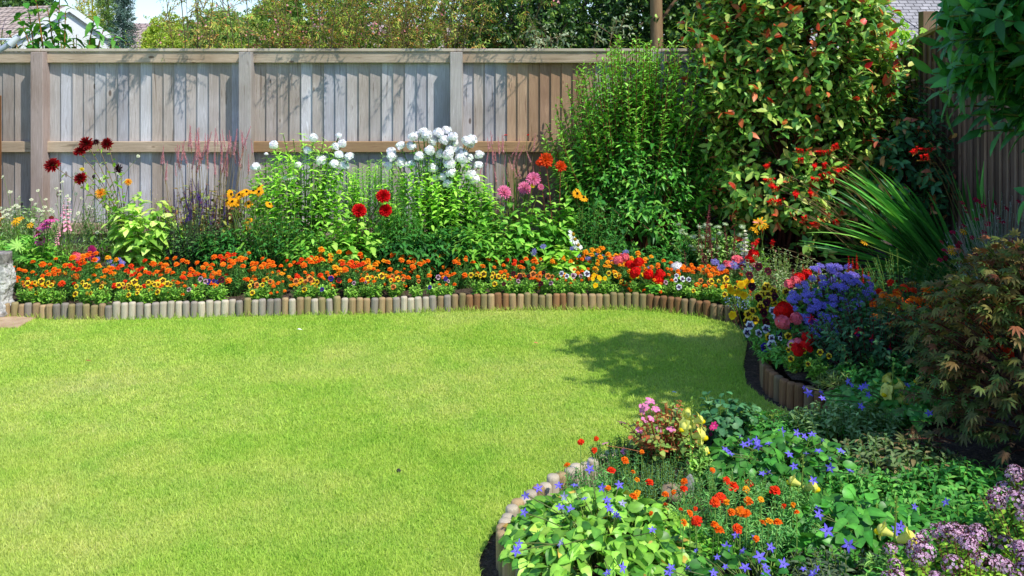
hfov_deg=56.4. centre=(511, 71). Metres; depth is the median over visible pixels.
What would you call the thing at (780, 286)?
leaved shrub
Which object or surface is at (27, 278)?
marigold plant
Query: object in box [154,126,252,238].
persicaria
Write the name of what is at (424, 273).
marigold plant
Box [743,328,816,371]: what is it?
pansy plant
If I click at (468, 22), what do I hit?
garden tree
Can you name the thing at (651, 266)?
marigold plant
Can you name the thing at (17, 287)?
marigold plant
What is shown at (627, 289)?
marigold plant
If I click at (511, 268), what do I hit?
marigold plant
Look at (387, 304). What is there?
log roll
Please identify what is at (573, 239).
coneflower
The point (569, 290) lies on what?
bedding plant
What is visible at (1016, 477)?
marjoram
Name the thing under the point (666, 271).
marigold plant
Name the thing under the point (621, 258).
geranium
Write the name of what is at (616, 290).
bedding plant
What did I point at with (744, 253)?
stock
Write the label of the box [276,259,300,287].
marigold plant
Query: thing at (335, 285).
marigold plant
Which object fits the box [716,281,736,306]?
pansy plant
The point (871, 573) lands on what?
leafy plant
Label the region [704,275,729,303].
pansy plant
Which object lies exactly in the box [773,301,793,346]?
geranium
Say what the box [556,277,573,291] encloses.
marigold plant
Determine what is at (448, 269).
marigold plant
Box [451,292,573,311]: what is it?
log roll
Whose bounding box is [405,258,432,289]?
marigold plant
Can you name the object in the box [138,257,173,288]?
marigold plant
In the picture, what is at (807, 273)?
geranium
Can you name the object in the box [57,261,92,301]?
marigold plant
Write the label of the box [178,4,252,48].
garden tree
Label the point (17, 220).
yellow daisy plant
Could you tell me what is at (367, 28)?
garden tree
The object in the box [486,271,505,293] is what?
pansy plant
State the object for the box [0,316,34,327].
stone slab
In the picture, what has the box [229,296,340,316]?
log roll
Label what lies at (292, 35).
feathery shrub
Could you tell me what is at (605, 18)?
evergreen shrub
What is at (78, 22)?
house
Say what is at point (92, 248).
coneflower
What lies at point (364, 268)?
marigold plant
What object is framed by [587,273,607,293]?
pansy plant
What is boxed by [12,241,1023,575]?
bed soil
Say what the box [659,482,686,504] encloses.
stone
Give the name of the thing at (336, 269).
marigold plant
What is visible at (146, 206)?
wispy plant
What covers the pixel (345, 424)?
lawn
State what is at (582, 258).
marigold plant
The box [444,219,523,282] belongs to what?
leafy plant
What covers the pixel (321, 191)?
phlox
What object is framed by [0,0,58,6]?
garden tree
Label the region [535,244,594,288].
ivy mound
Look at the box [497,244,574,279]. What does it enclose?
ageratum
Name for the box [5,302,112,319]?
log roll
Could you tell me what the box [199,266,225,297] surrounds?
marigold plant
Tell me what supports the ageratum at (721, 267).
on the bed soil at (976, 451)
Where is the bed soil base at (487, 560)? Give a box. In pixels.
[98,298,826,575]
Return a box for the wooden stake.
[0,95,0,225]
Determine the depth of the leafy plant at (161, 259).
7.11 m
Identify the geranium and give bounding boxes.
[64,252,89,291]
[613,253,636,283]
[624,257,665,295]
[723,249,758,291]
[769,276,800,322]
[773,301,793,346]
[774,312,816,354]
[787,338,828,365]
[791,332,833,368]
[794,269,824,315]
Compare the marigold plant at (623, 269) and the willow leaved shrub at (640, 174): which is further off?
the willow leaved shrub at (640, 174)
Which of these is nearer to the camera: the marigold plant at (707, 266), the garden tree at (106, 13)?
the marigold plant at (707, 266)
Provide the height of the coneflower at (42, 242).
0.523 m
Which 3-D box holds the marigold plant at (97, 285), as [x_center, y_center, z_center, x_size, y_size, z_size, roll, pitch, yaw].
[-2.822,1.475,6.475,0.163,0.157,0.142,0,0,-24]
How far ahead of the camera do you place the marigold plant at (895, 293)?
5.23 m
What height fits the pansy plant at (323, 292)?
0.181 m
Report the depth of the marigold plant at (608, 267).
6.69 m
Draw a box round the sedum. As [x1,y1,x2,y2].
[670,222,750,274]
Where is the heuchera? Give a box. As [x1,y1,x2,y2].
[683,205,742,286]
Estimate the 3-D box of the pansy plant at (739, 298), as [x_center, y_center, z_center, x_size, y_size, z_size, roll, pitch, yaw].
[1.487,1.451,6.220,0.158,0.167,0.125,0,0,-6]
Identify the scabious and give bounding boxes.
[0,176,49,270]
[36,155,139,270]
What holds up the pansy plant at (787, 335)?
on the bed soil at (976, 451)
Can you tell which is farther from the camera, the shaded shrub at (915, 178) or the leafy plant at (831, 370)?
the shaded shrub at (915, 178)
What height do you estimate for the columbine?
0.205 m
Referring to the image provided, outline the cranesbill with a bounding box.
[602,397,706,465]
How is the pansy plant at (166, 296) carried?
on the bed soil at (976, 451)
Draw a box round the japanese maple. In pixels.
[873,228,1023,496]
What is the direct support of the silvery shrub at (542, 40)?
on the ground
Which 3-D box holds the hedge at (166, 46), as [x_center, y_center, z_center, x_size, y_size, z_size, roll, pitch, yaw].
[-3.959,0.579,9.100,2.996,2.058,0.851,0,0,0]
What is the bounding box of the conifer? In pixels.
[104,0,141,48]
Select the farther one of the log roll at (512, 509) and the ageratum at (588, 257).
the ageratum at (588, 257)
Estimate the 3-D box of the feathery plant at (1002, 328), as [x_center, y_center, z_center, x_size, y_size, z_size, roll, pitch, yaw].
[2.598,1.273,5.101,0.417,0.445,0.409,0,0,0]
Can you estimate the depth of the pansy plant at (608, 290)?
6.51 m
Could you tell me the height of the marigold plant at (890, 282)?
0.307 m
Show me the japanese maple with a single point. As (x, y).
(991, 298)
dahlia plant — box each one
[43,136,180,278]
[94,178,133,272]
[295,189,395,281]
[473,172,572,274]
[531,152,589,260]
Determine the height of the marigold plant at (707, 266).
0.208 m
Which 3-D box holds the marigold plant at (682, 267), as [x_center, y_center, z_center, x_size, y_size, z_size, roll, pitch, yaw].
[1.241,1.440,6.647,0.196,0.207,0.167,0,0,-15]
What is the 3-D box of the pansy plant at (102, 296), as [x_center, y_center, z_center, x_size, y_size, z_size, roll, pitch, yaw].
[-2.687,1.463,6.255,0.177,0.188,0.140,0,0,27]
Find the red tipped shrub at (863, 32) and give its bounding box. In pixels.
[665,0,918,266]
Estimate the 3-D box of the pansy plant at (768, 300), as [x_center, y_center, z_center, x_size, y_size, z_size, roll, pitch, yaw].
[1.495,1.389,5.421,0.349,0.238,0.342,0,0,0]
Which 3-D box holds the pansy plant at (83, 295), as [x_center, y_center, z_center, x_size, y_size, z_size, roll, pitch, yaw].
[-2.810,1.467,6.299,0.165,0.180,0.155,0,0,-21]
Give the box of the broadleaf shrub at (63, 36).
[2,0,123,48]
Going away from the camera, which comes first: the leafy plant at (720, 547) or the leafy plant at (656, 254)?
the leafy plant at (720, 547)
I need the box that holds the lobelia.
[725,295,752,311]
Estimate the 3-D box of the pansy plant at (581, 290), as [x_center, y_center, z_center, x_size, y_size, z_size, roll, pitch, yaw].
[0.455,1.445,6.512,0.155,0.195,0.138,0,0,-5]
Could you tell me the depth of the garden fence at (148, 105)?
8.26 m
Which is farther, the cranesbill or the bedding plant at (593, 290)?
the bedding plant at (593, 290)
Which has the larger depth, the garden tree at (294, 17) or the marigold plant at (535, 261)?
the garden tree at (294, 17)
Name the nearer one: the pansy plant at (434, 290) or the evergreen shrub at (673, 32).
the pansy plant at (434, 290)
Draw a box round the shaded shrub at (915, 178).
[854,74,961,262]
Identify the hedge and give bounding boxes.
[0,25,252,48]
[492,0,695,48]
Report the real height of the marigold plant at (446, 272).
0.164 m
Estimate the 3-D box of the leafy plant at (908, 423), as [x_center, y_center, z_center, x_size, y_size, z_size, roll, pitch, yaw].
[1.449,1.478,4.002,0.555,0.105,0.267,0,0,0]
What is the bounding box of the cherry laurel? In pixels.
[910,0,1023,224]
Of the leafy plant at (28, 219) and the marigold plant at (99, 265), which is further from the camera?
the leafy plant at (28, 219)
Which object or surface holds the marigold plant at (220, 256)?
on the bed soil at (976, 451)
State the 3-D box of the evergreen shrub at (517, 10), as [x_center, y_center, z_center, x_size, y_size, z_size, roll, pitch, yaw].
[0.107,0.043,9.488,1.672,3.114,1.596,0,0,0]
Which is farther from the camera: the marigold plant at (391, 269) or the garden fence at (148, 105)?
the garden fence at (148, 105)
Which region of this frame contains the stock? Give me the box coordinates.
[737,230,754,279]
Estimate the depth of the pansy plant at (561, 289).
6.49 m
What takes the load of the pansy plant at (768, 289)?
on the bed soil at (976, 451)
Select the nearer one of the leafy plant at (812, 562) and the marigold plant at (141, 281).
the leafy plant at (812, 562)
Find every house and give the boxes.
[0,5,128,48]
[788,0,948,59]
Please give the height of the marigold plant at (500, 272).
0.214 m
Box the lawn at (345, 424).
[0,310,788,575]
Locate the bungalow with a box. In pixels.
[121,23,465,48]
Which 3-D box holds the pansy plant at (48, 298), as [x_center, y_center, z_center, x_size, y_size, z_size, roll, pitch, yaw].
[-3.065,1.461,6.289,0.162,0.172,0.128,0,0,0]
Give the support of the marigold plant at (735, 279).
on the bed soil at (976, 451)
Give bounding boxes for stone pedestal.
[0,251,16,316]
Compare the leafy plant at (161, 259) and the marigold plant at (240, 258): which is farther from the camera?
the leafy plant at (161, 259)
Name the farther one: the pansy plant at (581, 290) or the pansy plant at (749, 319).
the pansy plant at (581, 290)
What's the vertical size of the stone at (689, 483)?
0.089 m
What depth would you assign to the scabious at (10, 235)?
7.23 m
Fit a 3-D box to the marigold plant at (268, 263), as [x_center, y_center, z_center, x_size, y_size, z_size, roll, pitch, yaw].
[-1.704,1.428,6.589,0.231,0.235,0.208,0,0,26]
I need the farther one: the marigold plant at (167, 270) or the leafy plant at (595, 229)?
the leafy plant at (595, 229)
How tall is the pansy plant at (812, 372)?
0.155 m
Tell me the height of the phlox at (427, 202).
1.111 m
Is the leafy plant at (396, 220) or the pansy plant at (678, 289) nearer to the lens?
the pansy plant at (678, 289)
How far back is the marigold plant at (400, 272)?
6.64 m
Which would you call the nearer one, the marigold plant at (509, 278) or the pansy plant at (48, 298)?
the pansy plant at (48, 298)
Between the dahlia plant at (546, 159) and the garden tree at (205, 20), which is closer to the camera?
the dahlia plant at (546, 159)
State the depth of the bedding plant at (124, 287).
6.32 m
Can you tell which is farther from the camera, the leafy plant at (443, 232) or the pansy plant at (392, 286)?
the leafy plant at (443, 232)
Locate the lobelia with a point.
(739, 303)
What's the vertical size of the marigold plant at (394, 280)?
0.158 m
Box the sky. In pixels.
[3,0,642,35]
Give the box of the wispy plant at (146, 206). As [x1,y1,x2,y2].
[125,186,161,236]
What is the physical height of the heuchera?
0.632 m
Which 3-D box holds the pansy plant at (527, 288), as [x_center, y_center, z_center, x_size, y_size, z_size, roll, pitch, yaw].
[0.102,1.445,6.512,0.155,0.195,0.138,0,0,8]
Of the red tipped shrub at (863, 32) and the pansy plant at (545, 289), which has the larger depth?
the red tipped shrub at (863, 32)
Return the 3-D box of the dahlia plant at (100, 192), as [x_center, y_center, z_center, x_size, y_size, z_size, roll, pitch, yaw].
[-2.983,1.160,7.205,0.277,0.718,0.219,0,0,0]
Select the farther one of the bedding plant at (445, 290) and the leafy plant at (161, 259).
the leafy plant at (161, 259)
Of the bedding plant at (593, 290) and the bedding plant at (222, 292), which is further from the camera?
the bedding plant at (593, 290)
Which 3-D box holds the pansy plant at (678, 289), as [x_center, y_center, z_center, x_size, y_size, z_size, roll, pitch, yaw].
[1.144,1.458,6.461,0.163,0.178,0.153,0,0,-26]
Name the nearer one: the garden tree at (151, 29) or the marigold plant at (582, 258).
the marigold plant at (582, 258)
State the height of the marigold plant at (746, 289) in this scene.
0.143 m
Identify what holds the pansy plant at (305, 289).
on the bed soil at (976, 451)
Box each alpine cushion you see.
[588,434,687,475]
[612,458,702,506]
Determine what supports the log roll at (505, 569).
on the bed soil at (976, 451)
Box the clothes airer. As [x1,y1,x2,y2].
[0,35,20,52]
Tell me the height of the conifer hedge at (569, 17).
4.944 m
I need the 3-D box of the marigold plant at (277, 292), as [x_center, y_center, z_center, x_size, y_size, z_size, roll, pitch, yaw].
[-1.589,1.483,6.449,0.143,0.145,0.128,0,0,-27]
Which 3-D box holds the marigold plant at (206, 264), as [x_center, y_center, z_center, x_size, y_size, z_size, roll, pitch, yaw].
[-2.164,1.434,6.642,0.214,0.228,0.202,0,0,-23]
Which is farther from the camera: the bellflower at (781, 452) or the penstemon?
the penstemon
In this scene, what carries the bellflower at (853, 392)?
on the bed soil at (976, 451)
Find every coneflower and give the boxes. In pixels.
[21,216,68,285]
[82,245,105,285]
[568,230,585,265]
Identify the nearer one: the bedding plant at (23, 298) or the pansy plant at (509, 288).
the bedding plant at (23, 298)
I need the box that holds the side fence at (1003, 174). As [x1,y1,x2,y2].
[898,11,1023,292]
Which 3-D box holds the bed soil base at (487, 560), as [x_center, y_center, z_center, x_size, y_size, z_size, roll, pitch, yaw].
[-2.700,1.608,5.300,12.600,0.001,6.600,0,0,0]
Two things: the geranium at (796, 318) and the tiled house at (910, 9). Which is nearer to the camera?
the geranium at (796, 318)
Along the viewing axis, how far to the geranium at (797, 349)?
4.68 m
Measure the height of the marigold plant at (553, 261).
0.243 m
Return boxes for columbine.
[673,391,767,446]
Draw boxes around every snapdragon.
[678,396,714,491]
[776,454,821,528]
[856,496,917,575]
[873,362,933,422]
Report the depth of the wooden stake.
8.04 m
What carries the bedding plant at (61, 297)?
on the bed soil at (976, 451)
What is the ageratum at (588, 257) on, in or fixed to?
on the bed soil at (976, 451)
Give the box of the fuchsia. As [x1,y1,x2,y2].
[797,294,949,382]
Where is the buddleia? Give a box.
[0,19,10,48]
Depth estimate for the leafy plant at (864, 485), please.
3.28 m
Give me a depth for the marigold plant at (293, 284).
6.43 m
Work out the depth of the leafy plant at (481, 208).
7.24 m
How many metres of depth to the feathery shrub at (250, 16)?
9.14 m
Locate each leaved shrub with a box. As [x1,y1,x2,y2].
[539,34,737,262]
[739,245,828,306]
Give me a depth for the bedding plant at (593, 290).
6.50 m
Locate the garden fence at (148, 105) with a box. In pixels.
[0,49,871,249]
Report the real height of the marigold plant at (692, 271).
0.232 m
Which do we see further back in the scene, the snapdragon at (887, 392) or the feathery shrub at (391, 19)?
the feathery shrub at (391, 19)
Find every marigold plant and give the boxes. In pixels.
[13,266,27,291]
[16,269,39,293]
[20,257,65,288]
[34,269,64,294]
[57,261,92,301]
[63,265,78,288]
[65,251,104,291]
[85,276,106,298]
[95,255,129,292]
[100,264,131,300]
[122,264,146,292]
[123,268,154,293]
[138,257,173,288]
[151,263,176,293]
[158,256,193,291]
[171,278,190,300]
[176,270,203,298]
[187,260,215,292]
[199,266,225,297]
[207,252,237,291]
[220,251,259,291]
[220,259,250,296]
[245,260,279,290]
[248,257,278,284]
[267,280,286,298]
[269,269,292,294]
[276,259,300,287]
[290,282,305,299]
[295,255,329,289]
[299,271,320,288]
[309,246,342,287]
[319,271,339,295]
[336,260,369,293]
[338,250,373,288]
[360,258,388,289]
[364,267,385,293]
[383,268,408,291]
[385,253,415,287]
[385,274,406,293]
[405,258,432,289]
[415,257,432,284]
[431,250,458,282]
[438,270,459,293]
[446,255,477,279]
[450,256,478,288]
[480,258,507,288]
[502,257,523,284]
[504,273,516,288]
[517,257,546,289]
[519,256,542,280]
[524,274,539,292]
[548,255,575,288]
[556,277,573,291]
[557,436,675,515]
[569,255,591,276]
[571,266,590,287]
[580,246,614,282]
[586,274,597,289]
[593,254,621,287]
[607,253,633,288]
[608,253,626,282]
[618,279,631,296]
[628,251,655,284]
[636,259,659,292]
[642,278,664,295]
[655,259,675,286]
[666,268,686,293]
[669,467,832,575]
[680,263,698,286]
[684,265,711,298]
[699,264,723,284]
[702,266,732,294]
[724,264,753,291]
[736,281,751,295]
[865,291,915,345]
[869,279,919,334]
[886,290,927,334]
[898,306,944,359]
[914,287,955,345]
[916,286,954,319]
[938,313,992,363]
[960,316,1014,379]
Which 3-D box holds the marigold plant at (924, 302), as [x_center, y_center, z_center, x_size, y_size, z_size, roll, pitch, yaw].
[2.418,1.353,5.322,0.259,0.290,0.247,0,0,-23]
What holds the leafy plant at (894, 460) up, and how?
on the bed soil at (976, 451)
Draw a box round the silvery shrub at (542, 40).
[513,3,633,48]
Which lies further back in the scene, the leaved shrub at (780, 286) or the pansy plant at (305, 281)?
the pansy plant at (305, 281)
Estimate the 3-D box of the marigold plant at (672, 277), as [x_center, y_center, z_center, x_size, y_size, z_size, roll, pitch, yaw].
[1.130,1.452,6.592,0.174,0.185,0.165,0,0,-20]
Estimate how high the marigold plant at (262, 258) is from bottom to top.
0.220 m
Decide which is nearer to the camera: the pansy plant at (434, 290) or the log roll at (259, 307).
the log roll at (259, 307)
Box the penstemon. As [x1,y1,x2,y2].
[46,198,75,282]
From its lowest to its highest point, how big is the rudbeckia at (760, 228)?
0.476 m
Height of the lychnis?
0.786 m
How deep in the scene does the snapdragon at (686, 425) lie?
3.48 m
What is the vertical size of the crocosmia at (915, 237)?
1.126 m
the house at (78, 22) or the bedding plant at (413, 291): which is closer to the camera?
the bedding plant at (413, 291)
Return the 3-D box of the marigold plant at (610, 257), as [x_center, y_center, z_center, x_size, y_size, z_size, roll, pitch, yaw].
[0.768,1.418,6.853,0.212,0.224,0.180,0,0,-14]
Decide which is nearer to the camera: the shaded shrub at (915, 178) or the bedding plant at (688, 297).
the bedding plant at (688, 297)
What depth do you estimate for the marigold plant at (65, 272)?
6.62 m
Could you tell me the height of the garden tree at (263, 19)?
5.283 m
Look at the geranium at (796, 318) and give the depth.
4.93 m
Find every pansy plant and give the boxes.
[24,277,49,304]
[34,280,58,304]
[73,280,96,305]
[89,281,112,306]
[114,278,137,303]
[126,284,146,302]
[134,280,156,303]
[145,277,164,302]
[155,278,178,302]
[186,276,211,301]
[206,276,227,300]
[244,280,264,301]
[254,276,276,302]
[292,275,314,298]
[302,275,320,299]
[317,276,340,300]
[364,273,384,298]
[385,274,406,297]
[424,275,447,299]
[468,270,490,294]
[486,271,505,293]
[501,271,522,293]
[517,271,536,293]
[536,270,556,294]
[548,271,571,297]
[568,270,589,296]
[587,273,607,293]
[597,271,617,294]
[627,272,644,294]
[668,273,690,297]
[687,278,710,301]
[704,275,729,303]
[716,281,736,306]
[726,263,790,326]
[728,308,794,349]
[731,286,748,306]
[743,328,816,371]
[749,292,803,338]
[765,332,791,361]
[782,342,808,373]
[803,349,831,381]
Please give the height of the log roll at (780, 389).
0.170 m
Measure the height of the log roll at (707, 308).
0.168 m
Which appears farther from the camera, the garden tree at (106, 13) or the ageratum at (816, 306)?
the garden tree at (106, 13)
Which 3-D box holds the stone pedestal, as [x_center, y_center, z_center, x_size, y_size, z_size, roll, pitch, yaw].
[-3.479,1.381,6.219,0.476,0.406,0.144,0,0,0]
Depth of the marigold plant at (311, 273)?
6.57 m
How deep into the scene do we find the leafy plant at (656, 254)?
6.91 m
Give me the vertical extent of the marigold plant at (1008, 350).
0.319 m
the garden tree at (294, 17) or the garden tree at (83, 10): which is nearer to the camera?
the garden tree at (294, 17)
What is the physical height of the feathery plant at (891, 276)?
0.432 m
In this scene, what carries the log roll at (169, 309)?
on the bed soil at (976, 451)
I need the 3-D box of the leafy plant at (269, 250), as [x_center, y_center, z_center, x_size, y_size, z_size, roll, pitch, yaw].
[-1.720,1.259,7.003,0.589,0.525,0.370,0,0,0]
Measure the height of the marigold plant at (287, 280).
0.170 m
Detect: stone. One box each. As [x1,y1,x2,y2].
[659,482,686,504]
[685,474,694,497]
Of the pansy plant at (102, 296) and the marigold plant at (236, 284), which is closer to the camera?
the pansy plant at (102, 296)
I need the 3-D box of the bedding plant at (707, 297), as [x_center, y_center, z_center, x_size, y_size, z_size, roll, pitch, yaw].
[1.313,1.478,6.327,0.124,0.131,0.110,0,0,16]
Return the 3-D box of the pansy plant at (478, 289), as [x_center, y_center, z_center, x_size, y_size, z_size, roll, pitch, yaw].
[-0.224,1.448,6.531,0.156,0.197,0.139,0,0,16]
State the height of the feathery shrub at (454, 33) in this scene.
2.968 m
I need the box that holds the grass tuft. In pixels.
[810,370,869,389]
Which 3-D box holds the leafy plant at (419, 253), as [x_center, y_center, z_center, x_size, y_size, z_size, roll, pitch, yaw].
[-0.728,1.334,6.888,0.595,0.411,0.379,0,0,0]
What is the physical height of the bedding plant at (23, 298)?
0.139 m
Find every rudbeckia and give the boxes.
[217,184,279,278]
[572,188,587,249]
[749,217,768,281]
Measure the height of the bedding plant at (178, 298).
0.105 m
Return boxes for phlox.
[243,133,368,267]
[374,126,497,249]
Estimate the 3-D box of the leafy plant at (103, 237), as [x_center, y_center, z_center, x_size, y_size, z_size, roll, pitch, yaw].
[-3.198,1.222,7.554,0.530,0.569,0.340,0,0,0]
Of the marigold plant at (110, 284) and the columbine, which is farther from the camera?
the marigold plant at (110, 284)
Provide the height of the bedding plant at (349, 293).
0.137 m
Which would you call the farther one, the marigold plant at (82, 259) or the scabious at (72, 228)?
the scabious at (72, 228)
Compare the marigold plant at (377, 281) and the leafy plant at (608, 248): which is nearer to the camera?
the marigold plant at (377, 281)
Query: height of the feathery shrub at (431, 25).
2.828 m
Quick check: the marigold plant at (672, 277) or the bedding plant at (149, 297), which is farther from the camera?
the marigold plant at (672, 277)
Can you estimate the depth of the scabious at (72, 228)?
7.23 m
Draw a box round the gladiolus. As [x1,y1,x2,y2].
[919,162,1001,283]
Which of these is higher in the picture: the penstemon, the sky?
the sky
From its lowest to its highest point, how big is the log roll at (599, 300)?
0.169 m
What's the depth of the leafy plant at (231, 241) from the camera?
6.95 m
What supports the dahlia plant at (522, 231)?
on the bed soil at (976, 451)
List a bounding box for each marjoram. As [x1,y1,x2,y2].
[880,521,1023,575]
[976,464,1023,569]
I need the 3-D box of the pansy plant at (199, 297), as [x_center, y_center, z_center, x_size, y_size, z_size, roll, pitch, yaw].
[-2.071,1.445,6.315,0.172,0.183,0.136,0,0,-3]
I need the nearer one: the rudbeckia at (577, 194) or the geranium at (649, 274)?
the geranium at (649, 274)
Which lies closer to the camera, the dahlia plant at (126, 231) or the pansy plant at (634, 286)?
the pansy plant at (634, 286)
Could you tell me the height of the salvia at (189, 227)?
0.754 m
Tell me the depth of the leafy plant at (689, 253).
7.16 m
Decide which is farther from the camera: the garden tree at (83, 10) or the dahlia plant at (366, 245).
the garden tree at (83, 10)
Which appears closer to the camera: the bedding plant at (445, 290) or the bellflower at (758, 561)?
the bellflower at (758, 561)
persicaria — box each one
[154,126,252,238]
[479,131,537,238]
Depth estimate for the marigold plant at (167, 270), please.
6.47 m
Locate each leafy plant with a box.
[0,198,61,244]
[76,195,132,261]
[131,218,196,273]
[179,227,259,277]
[240,206,316,278]
[275,227,347,279]
[369,228,448,285]
[417,226,490,280]
[433,182,504,244]
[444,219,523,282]
[560,197,627,260]
[572,236,638,273]
[622,245,687,278]
[670,227,738,272]
[672,523,752,573]
[736,409,820,436]
[774,543,914,575]
[784,397,905,451]
[799,411,914,440]
[816,361,886,383]
[824,466,934,512]
[829,567,910,575]
[833,429,977,495]
[834,348,958,390]
[894,456,1023,516]
[899,500,1023,569]
[925,463,1023,537]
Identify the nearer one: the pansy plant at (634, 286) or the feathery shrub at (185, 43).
the pansy plant at (634, 286)
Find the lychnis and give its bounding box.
[862,191,1023,308]
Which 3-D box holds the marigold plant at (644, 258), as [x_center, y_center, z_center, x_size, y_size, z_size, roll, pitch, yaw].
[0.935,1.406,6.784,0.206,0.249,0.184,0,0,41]
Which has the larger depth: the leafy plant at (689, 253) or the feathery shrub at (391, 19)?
the feathery shrub at (391, 19)
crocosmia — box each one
[504,134,528,237]
[751,143,969,300]
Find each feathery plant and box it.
[840,248,951,311]
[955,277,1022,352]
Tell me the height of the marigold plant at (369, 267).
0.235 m
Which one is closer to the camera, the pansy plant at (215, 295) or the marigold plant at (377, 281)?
the pansy plant at (215, 295)
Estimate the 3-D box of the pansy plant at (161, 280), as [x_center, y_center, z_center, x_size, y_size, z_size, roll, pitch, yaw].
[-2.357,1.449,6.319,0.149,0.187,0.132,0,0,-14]
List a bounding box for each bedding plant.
[15,284,31,303]
[50,288,69,303]
[114,285,126,300]
[141,289,153,303]
[168,287,185,301]
[211,282,229,299]
[343,281,360,299]
[357,281,368,297]
[408,279,425,297]
[438,279,455,295]
[513,279,524,296]
[563,283,575,294]
[588,281,601,294]
[612,280,625,292]
[660,280,670,296]
[682,284,696,299]
[702,285,716,302]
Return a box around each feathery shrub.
[148,0,248,48]
[174,0,338,48]
[236,0,386,48]
[290,0,439,48]
[361,0,498,48]
[405,0,559,48]
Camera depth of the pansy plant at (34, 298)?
6.25 m
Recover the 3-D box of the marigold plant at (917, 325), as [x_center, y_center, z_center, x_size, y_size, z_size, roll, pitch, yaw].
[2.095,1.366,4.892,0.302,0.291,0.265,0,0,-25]
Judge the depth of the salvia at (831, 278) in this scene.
5.61 m
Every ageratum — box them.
[96,257,125,289]
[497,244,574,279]
[575,249,628,279]
[711,258,752,294]
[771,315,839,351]
[779,263,900,346]
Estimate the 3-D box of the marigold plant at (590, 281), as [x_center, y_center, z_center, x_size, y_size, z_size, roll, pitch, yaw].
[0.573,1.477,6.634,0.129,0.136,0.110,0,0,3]
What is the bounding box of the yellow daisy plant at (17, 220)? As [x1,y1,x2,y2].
[0,216,33,273]
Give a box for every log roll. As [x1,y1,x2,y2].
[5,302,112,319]
[112,299,228,319]
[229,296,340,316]
[341,295,450,314]
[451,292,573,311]
[496,433,655,532]
[496,528,541,575]
[574,292,646,310]
[646,294,738,323]
[759,356,833,416]
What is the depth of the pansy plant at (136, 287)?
6.24 m
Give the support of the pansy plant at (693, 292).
on the bed soil at (976, 451)
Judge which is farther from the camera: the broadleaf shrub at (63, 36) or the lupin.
the broadleaf shrub at (63, 36)
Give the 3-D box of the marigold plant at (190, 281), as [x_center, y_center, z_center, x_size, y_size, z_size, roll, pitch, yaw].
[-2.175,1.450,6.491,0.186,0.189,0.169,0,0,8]
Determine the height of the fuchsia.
0.416 m
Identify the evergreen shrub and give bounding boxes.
[455,0,602,48]
[503,0,649,48]
[577,0,711,48]
[635,0,794,48]
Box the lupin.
[0,234,65,279]
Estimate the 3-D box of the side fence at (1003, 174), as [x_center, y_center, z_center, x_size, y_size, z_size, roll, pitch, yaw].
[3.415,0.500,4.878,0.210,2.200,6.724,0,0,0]
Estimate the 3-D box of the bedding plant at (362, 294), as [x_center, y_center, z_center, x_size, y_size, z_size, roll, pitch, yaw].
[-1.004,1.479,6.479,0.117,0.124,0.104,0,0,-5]
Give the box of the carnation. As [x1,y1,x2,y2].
[665,262,685,291]
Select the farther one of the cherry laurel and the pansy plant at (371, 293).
the pansy plant at (371, 293)
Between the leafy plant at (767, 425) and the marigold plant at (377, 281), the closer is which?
the leafy plant at (767, 425)
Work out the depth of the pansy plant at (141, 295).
6.25 m
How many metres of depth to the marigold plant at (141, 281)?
6.46 m
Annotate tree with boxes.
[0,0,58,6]
[72,0,115,27]
[92,0,121,34]
[139,11,189,48]
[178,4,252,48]
[241,0,303,48]
[277,0,364,48]
[333,0,456,48]
[444,0,564,48]
[650,0,677,48]
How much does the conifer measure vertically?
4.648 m
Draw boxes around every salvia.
[146,178,228,278]
[791,254,869,309]
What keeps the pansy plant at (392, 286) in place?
on the bed soil at (976, 451)
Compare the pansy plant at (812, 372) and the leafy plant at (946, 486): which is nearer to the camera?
the leafy plant at (946, 486)
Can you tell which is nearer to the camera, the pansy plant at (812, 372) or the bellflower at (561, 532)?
the bellflower at (561, 532)
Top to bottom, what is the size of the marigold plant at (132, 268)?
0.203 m
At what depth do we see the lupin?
6.91 m
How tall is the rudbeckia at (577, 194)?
0.649 m
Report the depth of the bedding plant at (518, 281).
6.53 m
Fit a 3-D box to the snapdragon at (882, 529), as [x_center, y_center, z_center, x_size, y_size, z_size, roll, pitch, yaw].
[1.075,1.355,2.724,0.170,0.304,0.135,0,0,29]
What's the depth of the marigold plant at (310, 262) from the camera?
6.66 m
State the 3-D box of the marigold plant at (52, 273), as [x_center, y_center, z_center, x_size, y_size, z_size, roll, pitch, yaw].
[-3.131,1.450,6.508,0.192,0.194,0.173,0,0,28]
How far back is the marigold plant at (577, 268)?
6.72 m
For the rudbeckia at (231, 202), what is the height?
0.692 m
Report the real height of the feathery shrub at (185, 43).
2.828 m
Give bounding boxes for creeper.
[838,0,927,248]
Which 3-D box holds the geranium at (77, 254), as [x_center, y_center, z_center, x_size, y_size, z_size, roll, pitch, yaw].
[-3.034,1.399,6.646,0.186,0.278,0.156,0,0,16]
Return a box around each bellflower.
[498,460,710,575]
[664,532,852,575]
[695,426,872,503]
[770,484,974,575]
[802,377,969,431]
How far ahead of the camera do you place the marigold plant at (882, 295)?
5.14 m
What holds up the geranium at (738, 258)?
on the bed soil at (976, 451)

